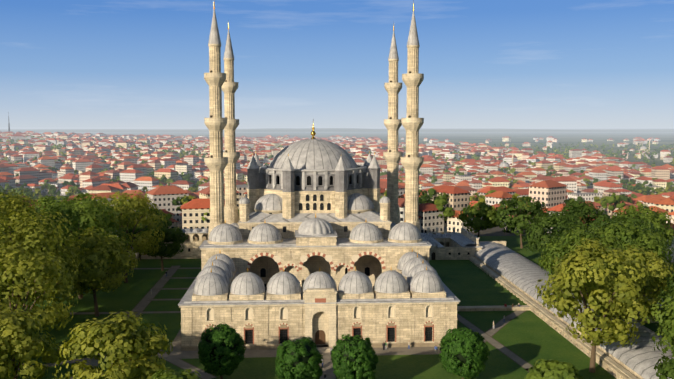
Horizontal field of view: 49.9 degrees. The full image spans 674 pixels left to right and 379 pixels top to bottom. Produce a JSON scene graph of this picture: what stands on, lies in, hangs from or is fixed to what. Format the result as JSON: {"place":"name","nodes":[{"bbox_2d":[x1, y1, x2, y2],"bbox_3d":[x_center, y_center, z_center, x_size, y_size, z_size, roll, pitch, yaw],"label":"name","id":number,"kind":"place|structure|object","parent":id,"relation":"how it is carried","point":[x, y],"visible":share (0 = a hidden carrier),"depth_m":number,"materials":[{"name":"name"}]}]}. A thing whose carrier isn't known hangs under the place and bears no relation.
{"place":"outdoors","nodes":[
{"label":"outdoors","id":0,"kind":"place"},
{"bbox_2d":[0,236,673,378],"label":"lawn","id":1,"kind":"structure","parent":0,"point":[524,336],"depth_m":174.51,"materials":[{"name":"plant"}]},
{"bbox_2d":[204,2,227,238],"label":"minaret","id":2,"kind":"object","parent":1,"relation":"on","point":[216,162],"visible":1,"depth_m":196.32,"materials":[{"name":"stone"}]},
{"bbox_2d":[222,20,239,223],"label":"minaret","id":3,"kind":"object","parent":1,"relation":"on","point":[229,89],"visible":0.75,"depth_m":237.15,"materials":[{"name":"stone"}]},
{"bbox_2d":[231,122,395,238],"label":"mosque","id":4,"kind":"structure","parent":1,"relation":"on","point":[292,187],"depth_m":205.17,"materials":[{"name":"stone"}]},
{"bbox_2d":[178,214,459,350],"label":"mosque courtyard","id":5,"kind":"structure","parent":1,"relation":"on","point":[264,285],"depth_m":159.23,"materials":[{"name":"stone"}]},
{"bbox_2d":[0,187,673,378],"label":"trees","id":6,"kind":"object","parent":1,"relation":"on","point":[609,267],"visible":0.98,"depth_m":149.57,"materials":[{"name":"green plant"}]},
{"bbox_2d":[198,322,490,378],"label":"clipped trees","id":7,"kind":"object","parent":1,"relation":"on","point":[463,354],"visible":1,"depth_m":132.19,"materials":[{"name":"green plant"}]},
{"bbox_2d":[383,25,402,223],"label":"minaret","id":8,"kind":"object","parent":1,"relation":"on","point":[392,122],"visible":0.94,"depth_m":239.88,"materials":[{"name":"stone"}]},
{"bbox_2d":[127,226,673,378],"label":"precinct buildings","id":9,"kind":"structure","parent":1,"relation":"on","point":[638,360],"depth_m":225.14,"materials":[{"name":"stone"}]},
{"bbox_2d":[400,0,423,232],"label":"minaret","id":10,"kind":"object","parent":1,"relation":"on","point":[412,122],"visible":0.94,"depth_m":199.17,"materials":[{"name":"stone"}]},
{"bbox_2d":[0,127,673,235],"bbox_3d":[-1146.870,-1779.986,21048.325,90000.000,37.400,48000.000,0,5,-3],"label":"ground","id":11,"kind":"structure","parent":0,"point":[518,139],"depth_m":5755.02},
{"bbox_2d":[8,111,649,173],"bbox_3d":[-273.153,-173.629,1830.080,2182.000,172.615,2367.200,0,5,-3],"label":"city landmarks","id":12,"kind":"object","parent":11,"relation":"on","point":[503,164],"visible":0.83,"depth_m":1889.68,"materials":[{"name":"concrete"}]},
{"bbox_2d":[0,131,673,261],"bbox_3d":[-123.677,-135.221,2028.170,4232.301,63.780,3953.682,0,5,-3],"label":"city buildings","id":13,"kind":"structure","parent":11,"relation":"on","point":[551,193],"depth_m":930.00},
{"bbox_2d":[0,135,673,225],"bbox_3d":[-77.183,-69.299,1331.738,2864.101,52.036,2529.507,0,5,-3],"label":"city trees","id":14,"kind":"object","parent":11,"relation":"on","point":[440,201],"visible":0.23,"depth_m":808.62,"materials":[{"name":"green plant"}]},
{"bbox_2d":[0,128,673,131],"bbox_3d":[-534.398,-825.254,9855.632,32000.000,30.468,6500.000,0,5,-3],"label":"hills","id":15,"kind":"structure","parent":0,"point":[342,130],"depth_m":7737.72,"materials":[{"name":"grey"}]},
{"bbox_2d":[0,0,673,127],"label":"sky","id":16,"kind":"structure","parent":0,"point":[64,63],"materials":[{"name":"blue"}]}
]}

